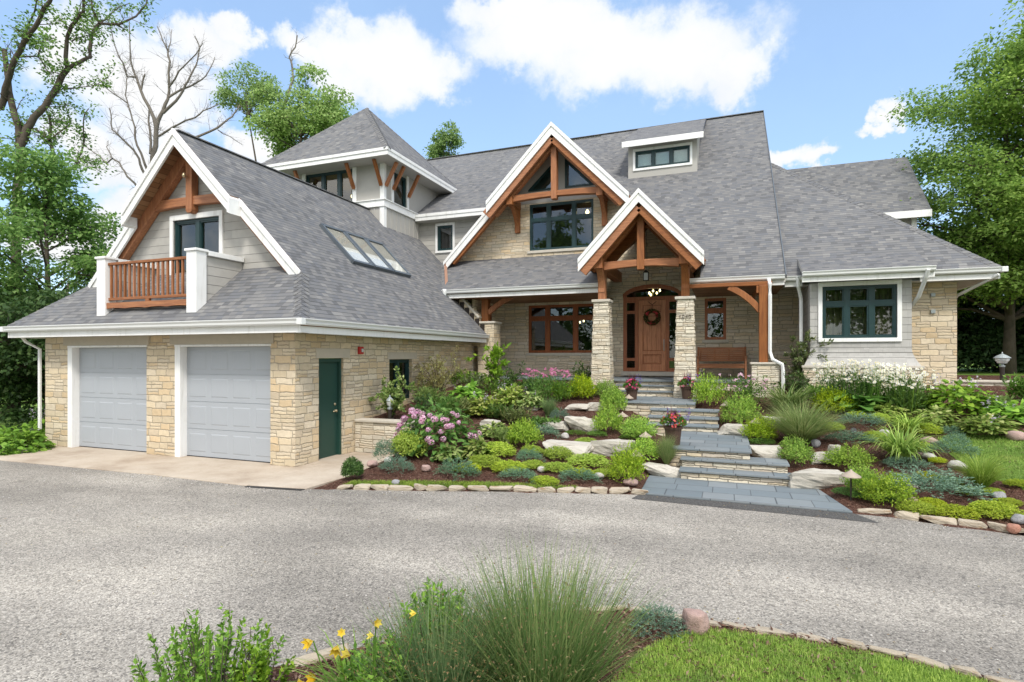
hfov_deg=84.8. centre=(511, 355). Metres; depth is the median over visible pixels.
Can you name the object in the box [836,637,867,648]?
kerb stone
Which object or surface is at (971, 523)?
kerb stone
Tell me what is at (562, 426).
boulder
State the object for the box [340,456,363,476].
boxwood
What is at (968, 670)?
kerb stone
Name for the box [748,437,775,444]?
thyme mat
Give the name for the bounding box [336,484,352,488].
kerb stone
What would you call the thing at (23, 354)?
dark tree
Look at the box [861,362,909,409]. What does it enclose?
daisy clump
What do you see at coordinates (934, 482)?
juniper
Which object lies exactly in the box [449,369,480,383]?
leafy perennial
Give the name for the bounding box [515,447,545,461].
juniper
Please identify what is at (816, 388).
leafy perennial
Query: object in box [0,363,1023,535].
garden ground
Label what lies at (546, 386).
coneflower patch
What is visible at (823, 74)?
sky
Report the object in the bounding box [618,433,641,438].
thyme mat
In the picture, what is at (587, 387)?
lime shrub
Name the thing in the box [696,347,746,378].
bench
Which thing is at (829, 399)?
lime shrub
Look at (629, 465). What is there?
lime shrub
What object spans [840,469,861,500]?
path light
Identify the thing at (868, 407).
hosta
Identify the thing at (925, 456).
fieldstone
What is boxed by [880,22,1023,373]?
maple tree
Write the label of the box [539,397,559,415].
ornamental grass
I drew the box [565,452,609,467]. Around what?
sedum mound
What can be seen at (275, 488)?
drain channel
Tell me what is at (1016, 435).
fieldstone
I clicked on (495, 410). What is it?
leafy perennial
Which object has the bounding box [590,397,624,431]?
lime shrub
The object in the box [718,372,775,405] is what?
flowering shrub
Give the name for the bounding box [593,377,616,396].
lime shrub
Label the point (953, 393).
hosta
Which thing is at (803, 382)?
dark shrub
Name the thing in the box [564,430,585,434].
thyme mat
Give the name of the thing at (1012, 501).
sedum mound
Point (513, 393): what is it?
hosta
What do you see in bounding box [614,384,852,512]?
stone steps
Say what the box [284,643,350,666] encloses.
kerb stone
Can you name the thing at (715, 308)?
window
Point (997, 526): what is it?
kerb stone
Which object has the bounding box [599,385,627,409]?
lime shrub
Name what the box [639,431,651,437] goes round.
path light
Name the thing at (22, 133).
old tree
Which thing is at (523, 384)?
leafy perennial
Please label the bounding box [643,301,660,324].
wreath
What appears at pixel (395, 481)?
fieldstone
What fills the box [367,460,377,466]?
fieldstone
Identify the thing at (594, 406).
boulder
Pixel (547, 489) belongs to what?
kerb stone
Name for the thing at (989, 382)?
garden wall
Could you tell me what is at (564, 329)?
window
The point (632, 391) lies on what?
flower pot
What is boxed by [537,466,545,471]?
fieldstone
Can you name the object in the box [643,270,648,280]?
hanging lantern
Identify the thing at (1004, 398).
leafy perennial
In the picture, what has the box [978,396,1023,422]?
hosta
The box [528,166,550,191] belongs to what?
window
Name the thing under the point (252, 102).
leafy tree
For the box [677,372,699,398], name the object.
flower pot
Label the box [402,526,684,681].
ornamental grass
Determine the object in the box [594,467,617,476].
sedum mound
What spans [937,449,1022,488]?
ornamental grass
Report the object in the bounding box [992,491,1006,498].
fieldstone
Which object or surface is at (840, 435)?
juniper
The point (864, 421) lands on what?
juniper
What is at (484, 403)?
hosta
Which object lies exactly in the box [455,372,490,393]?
leafy perennial
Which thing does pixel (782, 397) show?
ornamental grass
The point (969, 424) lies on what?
hosta
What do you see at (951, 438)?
juniper
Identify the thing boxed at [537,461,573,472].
sedum mound
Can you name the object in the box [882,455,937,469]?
juniper
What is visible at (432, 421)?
hydrangea
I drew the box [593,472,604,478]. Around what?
fieldstone
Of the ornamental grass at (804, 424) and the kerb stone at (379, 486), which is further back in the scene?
the ornamental grass at (804, 424)
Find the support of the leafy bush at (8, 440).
on the garden ground at (1017, 492)
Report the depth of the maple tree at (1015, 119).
20.16 m
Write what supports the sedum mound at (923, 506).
on the garden ground at (1017, 492)
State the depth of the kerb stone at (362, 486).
9.44 m
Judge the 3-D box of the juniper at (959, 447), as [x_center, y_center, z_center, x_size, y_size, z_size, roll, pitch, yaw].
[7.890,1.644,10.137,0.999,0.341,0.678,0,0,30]
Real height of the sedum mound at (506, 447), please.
0.304 m
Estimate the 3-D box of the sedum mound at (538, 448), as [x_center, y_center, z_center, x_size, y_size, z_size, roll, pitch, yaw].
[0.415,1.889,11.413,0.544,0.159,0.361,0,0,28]
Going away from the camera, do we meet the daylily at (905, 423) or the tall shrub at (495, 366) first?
the daylily at (905, 423)
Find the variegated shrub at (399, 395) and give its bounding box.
[368,365,414,417]
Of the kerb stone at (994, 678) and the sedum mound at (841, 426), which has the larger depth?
the sedum mound at (841, 426)
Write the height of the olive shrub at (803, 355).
2.043 m
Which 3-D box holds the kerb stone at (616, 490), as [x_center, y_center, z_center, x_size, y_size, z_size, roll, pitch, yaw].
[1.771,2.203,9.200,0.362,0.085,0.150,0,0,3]
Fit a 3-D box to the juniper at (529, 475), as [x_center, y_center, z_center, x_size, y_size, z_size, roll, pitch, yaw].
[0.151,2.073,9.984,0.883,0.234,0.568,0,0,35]
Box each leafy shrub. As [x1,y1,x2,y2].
[128,602,289,681]
[224,623,296,681]
[333,626,420,681]
[400,577,476,650]
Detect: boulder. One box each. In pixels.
[480,419,500,428]
[521,405,540,410]
[539,421,568,430]
[542,439,593,456]
[564,416,598,431]
[565,404,589,409]
[586,402,605,410]
[590,439,634,456]
[642,462,680,477]
[717,423,747,435]
[750,445,780,458]
[788,468,846,488]
[811,452,830,463]
[827,444,840,452]
[897,478,917,488]
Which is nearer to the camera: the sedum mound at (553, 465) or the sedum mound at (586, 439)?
the sedum mound at (553, 465)
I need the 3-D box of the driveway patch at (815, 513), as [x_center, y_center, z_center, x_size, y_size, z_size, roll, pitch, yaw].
[3.493,2.246,8.371,3.332,0.001,0.411,0,0,23]
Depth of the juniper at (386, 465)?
10.34 m
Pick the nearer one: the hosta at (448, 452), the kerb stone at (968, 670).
the kerb stone at (968, 670)
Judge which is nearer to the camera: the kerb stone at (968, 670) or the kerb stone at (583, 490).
the kerb stone at (968, 670)
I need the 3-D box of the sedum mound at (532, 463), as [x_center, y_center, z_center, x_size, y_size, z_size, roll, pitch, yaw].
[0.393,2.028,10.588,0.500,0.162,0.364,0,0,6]
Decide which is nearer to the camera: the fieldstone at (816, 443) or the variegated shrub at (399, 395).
the fieldstone at (816, 443)
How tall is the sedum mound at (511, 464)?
0.217 m
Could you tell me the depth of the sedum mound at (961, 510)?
7.64 m
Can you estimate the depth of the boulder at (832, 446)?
10.51 m
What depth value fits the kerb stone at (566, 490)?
9.22 m
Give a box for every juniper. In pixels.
[372,436,401,460]
[378,454,415,473]
[432,455,481,481]
[495,466,537,483]
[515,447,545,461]
[532,423,560,438]
[549,407,570,417]
[558,467,603,483]
[627,601,690,639]
[819,428,879,443]
[827,411,885,426]
[877,464,998,501]
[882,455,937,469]
[921,437,981,457]
[938,425,965,433]
[943,431,971,443]
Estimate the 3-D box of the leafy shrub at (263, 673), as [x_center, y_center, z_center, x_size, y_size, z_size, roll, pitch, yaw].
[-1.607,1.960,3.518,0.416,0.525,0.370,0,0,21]
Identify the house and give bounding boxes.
[0,108,1007,466]
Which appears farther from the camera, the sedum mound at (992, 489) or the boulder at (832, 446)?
the boulder at (832, 446)
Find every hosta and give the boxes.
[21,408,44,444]
[431,442,464,461]
[448,377,484,399]
[461,434,496,457]
[464,391,499,414]
[477,420,508,436]
[493,380,528,404]
[514,389,545,407]
[834,382,892,411]
[866,400,912,417]
[906,404,962,426]
[918,373,997,414]
[948,412,1022,434]
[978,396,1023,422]
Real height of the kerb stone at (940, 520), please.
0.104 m
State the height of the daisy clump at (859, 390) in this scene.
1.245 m
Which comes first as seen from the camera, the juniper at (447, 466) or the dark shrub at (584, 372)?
the juniper at (447, 466)
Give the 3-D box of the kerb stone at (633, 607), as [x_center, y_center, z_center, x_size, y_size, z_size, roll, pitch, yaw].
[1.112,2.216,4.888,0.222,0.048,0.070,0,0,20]
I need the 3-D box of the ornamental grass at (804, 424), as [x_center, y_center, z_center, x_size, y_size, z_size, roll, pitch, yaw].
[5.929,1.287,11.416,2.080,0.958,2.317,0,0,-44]
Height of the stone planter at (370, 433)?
0.880 m
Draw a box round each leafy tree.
[0,136,122,417]
[209,58,288,160]
[239,61,357,157]
[423,119,465,158]
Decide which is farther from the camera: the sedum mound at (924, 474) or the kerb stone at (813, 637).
the sedum mound at (924, 474)
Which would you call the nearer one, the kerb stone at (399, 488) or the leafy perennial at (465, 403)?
the kerb stone at (399, 488)
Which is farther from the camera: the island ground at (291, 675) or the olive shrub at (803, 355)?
the olive shrub at (803, 355)
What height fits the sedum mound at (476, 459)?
0.238 m
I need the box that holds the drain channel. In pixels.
[245,486,304,490]
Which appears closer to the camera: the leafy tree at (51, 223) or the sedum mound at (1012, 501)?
the sedum mound at (1012, 501)
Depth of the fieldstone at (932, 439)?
10.72 m
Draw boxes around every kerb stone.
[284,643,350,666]
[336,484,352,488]
[353,483,370,489]
[370,484,388,490]
[388,485,413,490]
[414,483,426,490]
[426,485,447,490]
[449,485,465,490]
[468,485,488,490]
[489,486,512,490]
[513,485,536,491]
[537,487,555,492]
[557,487,574,492]
[574,487,590,493]
[591,486,607,493]
[592,605,626,611]
[609,487,630,493]
[628,606,648,613]
[631,488,647,494]
[654,611,681,618]
[709,620,720,626]
[722,621,754,630]
[753,626,792,635]
[796,632,832,643]
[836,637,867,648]
[857,508,891,513]
[869,645,905,657]
[893,510,919,520]
[907,653,949,669]
[919,515,957,524]
[950,664,981,676]
[957,518,986,527]
[983,675,1019,681]
[987,521,1023,532]
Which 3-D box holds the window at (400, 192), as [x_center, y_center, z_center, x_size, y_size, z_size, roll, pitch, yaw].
[-4.904,-6.165,21.235,1.490,1.210,0.940,0,0,21]
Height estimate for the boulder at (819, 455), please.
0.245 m
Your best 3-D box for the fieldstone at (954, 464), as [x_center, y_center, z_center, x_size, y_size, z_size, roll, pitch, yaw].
[7.520,1.848,9.486,0.236,0.164,0.318,0,0,-16]
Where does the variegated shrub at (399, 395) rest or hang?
on the garden ground at (1017, 492)
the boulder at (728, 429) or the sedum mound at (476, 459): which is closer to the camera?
the sedum mound at (476, 459)
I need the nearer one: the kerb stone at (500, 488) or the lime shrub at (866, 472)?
the lime shrub at (866, 472)
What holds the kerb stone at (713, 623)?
on the island ground at (291, 675)
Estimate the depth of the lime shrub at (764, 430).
11.62 m
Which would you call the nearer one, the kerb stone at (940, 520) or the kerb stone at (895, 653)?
the kerb stone at (895, 653)
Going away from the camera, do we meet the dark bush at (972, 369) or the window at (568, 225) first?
the window at (568, 225)
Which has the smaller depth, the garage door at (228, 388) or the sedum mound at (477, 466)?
the sedum mound at (477, 466)
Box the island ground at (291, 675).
[225,608,991,681]
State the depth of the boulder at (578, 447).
11.33 m
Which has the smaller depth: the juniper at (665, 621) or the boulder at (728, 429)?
the juniper at (665, 621)
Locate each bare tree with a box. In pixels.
[81,13,245,194]
[219,28,328,150]
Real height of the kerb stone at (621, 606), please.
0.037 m
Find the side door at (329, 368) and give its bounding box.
[319,358,340,458]
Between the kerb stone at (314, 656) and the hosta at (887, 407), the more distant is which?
the hosta at (887, 407)
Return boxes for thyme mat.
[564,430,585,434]
[586,430,607,435]
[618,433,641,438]
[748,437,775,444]
[831,487,860,494]
[841,490,898,502]
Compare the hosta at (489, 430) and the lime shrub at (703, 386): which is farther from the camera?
the lime shrub at (703, 386)
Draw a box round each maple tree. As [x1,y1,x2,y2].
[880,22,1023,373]
[930,0,1023,304]
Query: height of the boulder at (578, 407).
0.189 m
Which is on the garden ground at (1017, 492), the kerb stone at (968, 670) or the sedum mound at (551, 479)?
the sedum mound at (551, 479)
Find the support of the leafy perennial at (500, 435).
on the garden ground at (1017, 492)
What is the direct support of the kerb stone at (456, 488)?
on the garden ground at (1017, 492)
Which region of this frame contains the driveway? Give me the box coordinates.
[0,461,1023,681]
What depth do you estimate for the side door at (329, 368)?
12.44 m
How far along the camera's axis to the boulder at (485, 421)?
13.12 m
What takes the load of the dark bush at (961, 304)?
on the garden ground at (1017, 492)
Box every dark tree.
[0,277,88,428]
[0,287,46,404]
[923,138,1023,370]
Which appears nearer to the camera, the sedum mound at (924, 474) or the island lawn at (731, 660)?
the island lawn at (731, 660)
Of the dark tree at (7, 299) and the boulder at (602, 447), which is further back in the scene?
the dark tree at (7, 299)
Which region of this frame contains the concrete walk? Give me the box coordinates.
[249,452,393,489]
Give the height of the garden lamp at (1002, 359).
0.784 m
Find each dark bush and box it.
[957,282,1023,372]
[957,289,987,333]
[957,307,999,370]
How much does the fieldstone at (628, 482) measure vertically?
0.152 m
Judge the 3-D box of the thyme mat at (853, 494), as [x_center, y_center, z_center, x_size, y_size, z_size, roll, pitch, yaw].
[5.470,2.128,8.559,0.787,0.064,0.628,0,0,21]
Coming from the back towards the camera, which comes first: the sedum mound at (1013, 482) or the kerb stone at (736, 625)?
the sedum mound at (1013, 482)
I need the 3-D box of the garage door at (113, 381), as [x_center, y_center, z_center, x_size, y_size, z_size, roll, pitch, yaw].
[-9.467,1.025,13.418,2.570,2.450,0.061,0,0,21]
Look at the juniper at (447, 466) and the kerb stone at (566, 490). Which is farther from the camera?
the juniper at (447, 466)
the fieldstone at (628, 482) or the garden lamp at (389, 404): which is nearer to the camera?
the fieldstone at (628, 482)
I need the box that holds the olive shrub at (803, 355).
[782,329,833,384]
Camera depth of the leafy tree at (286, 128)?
33.39 m
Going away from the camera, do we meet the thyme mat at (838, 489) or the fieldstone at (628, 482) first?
the thyme mat at (838, 489)
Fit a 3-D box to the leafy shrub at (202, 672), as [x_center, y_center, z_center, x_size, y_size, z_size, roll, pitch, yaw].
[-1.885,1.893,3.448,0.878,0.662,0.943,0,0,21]
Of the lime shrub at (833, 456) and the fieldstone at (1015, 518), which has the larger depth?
the lime shrub at (833, 456)
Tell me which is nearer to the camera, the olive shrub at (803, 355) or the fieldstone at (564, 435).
the fieldstone at (564, 435)
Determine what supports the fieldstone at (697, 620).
on the island ground at (291, 675)
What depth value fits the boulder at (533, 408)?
14.63 m
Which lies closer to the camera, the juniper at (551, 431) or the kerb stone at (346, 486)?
the kerb stone at (346, 486)
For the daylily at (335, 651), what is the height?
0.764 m
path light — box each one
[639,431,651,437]
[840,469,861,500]
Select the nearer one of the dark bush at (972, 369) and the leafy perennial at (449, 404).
the leafy perennial at (449, 404)
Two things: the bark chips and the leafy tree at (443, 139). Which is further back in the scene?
the leafy tree at (443, 139)
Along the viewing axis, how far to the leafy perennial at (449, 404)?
13.84 m
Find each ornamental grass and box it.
[324,567,543,681]
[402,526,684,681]
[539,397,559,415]
[652,431,679,464]
[752,398,862,442]
[753,380,833,411]
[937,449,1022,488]
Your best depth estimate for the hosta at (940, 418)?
11.57 m
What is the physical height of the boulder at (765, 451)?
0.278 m
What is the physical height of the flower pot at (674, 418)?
0.835 m
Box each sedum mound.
[452,462,481,472]
[468,454,503,467]
[482,441,515,457]
[490,460,526,472]
[520,445,543,452]
[521,459,543,468]
[529,475,560,484]
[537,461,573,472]
[542,445,574,459]
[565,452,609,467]
[565,467,596,476]
[575,437,594,441]
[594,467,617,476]
[823,422,844,430]
[846,410,868,416]
[863,430,887,439]
[867,412,891,421]
[895,499,936,514]
[912,471,939,479]
[916,423,944,433]
[917,497,948,506]
[928,456,946,462]
[932,503,981,519]
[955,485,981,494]
[968,499,1023,519]
[981,487,1003,492]
[989,497,1023,506]
[1002,478,1023,486]
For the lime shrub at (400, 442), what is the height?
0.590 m
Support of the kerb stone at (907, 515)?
on the garden ground at (1017, 492)
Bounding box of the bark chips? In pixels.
[178,380,1023,681]
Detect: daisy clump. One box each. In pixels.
[811,360,861,408]
[837,359,885,409]
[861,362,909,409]
[881,367,937,413]
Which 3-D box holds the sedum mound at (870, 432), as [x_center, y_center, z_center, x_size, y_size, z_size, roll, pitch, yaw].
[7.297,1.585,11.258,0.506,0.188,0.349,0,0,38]
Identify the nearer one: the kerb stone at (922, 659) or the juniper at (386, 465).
the kerb stone at (922, 659)
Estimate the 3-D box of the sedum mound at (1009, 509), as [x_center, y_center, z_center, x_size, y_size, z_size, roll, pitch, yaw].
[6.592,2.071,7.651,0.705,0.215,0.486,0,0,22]
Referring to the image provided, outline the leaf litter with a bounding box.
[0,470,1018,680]
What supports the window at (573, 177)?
in the house
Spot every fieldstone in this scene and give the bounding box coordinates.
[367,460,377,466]
[392,479,399,484]
[421,465,430,471]
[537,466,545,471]
[561,433,568,438]
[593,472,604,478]
[623,478,637,485]
[682,608,708,635]
[811,439,820,447]
[920,436,938,443]
[921,453,937,459]
[947,460,967,469]
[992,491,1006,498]
[1005,431,1023,440]
[1006,523,1020,533]
[1010,513,1023,524]
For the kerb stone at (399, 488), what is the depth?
9.38 m
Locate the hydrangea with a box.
[393,397,483,461]
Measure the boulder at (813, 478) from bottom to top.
0.387 m
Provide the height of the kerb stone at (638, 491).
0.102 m
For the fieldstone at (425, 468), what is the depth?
10.39 m
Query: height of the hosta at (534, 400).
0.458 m
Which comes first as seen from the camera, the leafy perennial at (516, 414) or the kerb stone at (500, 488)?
the kerb stone at (500, 488)
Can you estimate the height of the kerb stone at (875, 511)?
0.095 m
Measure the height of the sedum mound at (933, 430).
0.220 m
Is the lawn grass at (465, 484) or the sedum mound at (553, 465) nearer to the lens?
the lawn grass at (465, 484)
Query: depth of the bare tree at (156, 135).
26.98 m
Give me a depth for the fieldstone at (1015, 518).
7.35 m
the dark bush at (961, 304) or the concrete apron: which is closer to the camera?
the concrete apron
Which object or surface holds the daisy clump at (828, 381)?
on the garden ground at (1017, 492)
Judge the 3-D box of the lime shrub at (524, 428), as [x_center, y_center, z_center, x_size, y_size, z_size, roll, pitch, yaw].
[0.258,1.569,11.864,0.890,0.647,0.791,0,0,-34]
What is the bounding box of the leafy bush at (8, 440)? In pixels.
[0,423,55,455]
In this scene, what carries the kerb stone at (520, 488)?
on the garden ground at (1017, 492)
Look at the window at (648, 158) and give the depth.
22.02 m
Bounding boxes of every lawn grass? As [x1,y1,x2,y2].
[343,479,578,488]
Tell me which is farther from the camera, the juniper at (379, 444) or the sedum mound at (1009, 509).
the juniper at (379, 444)
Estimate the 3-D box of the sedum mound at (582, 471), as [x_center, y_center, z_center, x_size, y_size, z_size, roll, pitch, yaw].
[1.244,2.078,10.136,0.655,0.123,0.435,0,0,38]
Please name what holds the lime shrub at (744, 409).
on the garden ground at (1017, 492)
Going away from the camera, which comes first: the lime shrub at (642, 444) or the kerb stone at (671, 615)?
the kerb stone at (671, 615)
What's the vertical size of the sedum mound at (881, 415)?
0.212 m
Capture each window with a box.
[169,210,222,274]
[306,169,351,200]
[389,359,408,398]
[394,173,405,207]
[435,222,454,252]
[526,303,593,355]
[527,199,592,253]
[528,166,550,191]
[565,159,593,187]
[633,142,691,171]
[702,298,728,342]
[818,279,901,341]
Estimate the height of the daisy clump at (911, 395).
1.023 m
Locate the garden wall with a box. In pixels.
[957,380,1022,385]
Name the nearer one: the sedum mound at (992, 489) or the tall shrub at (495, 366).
the sedum mound at (992, 489)
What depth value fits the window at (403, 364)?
15.49 m
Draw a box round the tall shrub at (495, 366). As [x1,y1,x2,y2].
[463,340,511,387]
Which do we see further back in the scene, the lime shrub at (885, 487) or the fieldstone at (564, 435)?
the fieldstone at (564, 435)
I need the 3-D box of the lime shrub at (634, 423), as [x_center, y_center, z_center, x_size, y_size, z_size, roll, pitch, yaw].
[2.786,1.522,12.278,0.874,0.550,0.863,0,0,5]
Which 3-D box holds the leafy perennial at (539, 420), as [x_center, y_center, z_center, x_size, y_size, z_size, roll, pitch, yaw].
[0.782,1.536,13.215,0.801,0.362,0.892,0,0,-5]
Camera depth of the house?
15.65 m
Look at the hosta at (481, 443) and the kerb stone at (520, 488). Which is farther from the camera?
the hosta at (481, 443)
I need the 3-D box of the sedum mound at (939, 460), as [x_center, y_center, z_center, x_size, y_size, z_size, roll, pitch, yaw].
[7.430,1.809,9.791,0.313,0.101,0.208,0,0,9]
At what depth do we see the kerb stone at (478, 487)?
9.34 m
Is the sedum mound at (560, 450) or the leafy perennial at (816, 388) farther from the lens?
the leafy perennial at (816, 388)
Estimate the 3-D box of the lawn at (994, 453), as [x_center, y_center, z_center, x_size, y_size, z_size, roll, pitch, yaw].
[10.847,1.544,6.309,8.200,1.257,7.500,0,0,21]
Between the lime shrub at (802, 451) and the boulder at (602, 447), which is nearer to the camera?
the lime shrub at (802, 451)
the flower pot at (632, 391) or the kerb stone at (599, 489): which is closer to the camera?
the kerb stone at (599, 489)
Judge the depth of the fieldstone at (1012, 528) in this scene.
7.04 m
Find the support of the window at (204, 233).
in the house
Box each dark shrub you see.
[410,392,434,418]
[492,360,525,388]
[566,361,590,383]
[777,368,815,394]
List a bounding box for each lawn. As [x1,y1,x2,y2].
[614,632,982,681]
[942,434,1023,489]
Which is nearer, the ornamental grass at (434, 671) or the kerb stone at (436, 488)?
the ornamental grass at (434, 671)
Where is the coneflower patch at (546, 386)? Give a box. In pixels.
[522,367,571,401]
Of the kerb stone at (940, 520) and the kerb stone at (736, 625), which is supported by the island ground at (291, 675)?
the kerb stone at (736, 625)
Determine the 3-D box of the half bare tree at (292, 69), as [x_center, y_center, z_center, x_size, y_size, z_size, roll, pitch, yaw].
[-15.040,-14.193,36.178,8.324,13.317,2.144,0,0,6]
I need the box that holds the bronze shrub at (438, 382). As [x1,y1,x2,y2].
[407,345,467,400]
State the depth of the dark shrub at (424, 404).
12.86 m
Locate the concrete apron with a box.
[0,445,318,485]
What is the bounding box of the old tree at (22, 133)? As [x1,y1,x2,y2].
[0,0,159,411]
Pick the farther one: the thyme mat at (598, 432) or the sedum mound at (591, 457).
the thyme mat at (598, 432)
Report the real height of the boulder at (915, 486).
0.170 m
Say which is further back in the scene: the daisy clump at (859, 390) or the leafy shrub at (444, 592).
the daisy clump at (859, 390)
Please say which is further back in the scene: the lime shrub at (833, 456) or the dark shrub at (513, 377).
the dark shrub at (513, 377)
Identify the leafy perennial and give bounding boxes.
[412,384,446,402]
[428,395,461,412]
[445,395,480,414]
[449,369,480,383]
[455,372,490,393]
[479,377,525,394]
[482,402,513,418]
[487,425,519,440]
[498,406,534,422]
[518,377,550,392]
[528,414,561,427]
[546,380,581,399]
[755,379,787,392]
[805,383,825,398]
[904,387,947,405]
[976,393,1019,406]
[999,372,1023,398]
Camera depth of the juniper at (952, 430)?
11.07 m
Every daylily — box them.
[278,609,470,681]
[857,422,950,461]
[875,411,938,433]
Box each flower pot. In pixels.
[622,373,641,399]
[659,405,690,445]
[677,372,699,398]
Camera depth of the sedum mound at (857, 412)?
12.70 m
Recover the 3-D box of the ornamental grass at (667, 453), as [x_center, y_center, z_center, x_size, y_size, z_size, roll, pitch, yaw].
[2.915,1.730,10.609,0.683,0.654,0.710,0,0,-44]
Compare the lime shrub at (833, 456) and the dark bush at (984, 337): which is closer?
the lime shrub at (833, 456)
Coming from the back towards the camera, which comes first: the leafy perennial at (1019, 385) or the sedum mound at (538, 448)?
the leafy perennial at (1019, 385)
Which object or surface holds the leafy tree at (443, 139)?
on the garden ground at (1017, 492)
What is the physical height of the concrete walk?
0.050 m
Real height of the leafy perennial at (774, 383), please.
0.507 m
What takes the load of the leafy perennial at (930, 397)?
on the bark chips
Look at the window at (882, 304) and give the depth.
14.82 m
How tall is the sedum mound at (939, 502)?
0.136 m
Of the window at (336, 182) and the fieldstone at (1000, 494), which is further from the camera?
the window at (336, 182)
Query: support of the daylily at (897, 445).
on the garden ground at (1017, 492)
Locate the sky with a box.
[0,0,1023,339]
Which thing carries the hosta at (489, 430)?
on the garden ground at (1017, 492)
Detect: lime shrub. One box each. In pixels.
[390,427,428,457]
[505,417,543,446]
[569,371,597,398]
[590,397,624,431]
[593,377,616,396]
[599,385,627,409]
[607,442,647,482]
[618,413,660,438]
[626,433,659,460]
[688,370,726,405]
[719,390,762,423]
[738,413,780,439]
[776,434,816,463]
[810,386,858,413]
[818,442,877,467]
[839,462,879,492]
[855,467,920,506]
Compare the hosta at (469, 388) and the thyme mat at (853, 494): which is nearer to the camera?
the thyme mat at (853, 494)
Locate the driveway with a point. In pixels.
(94, 618)
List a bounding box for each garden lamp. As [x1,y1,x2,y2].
[386,395,392,418]
[993,352,1010,379]
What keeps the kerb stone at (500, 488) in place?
on the garden ground at (1017, 492)
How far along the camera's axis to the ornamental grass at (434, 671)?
3.48 m
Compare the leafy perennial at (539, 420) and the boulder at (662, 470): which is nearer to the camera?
the boulder at (662, 470)
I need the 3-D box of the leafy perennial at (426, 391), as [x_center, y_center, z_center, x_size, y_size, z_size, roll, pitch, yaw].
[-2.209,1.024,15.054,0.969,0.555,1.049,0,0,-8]
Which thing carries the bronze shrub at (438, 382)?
on the garden ground at (1017, 492)
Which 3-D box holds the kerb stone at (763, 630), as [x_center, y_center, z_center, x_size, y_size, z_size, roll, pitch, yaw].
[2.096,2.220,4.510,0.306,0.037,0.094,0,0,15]
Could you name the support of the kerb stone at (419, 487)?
on the garden ground at (1017, 492)
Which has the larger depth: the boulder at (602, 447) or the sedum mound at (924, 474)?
the boulder at (602, 447)
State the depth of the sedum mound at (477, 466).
10.32 m
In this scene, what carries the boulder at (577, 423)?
on the garden ground at (1017, 492)
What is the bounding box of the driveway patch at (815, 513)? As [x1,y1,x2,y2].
[632,495,878,522]
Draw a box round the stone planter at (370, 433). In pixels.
[354,415,443,454]
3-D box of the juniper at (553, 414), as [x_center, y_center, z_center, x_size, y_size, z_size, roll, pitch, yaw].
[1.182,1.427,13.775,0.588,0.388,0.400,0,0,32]
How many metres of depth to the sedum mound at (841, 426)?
12.04 m
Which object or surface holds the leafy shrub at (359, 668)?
on the island ground at (291, 675)
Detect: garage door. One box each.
[79,347,146,451]
[187,346,269,462]
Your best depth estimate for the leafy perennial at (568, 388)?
15.37 m
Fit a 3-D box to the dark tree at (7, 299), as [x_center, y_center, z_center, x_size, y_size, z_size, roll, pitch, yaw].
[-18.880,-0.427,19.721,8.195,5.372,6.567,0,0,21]

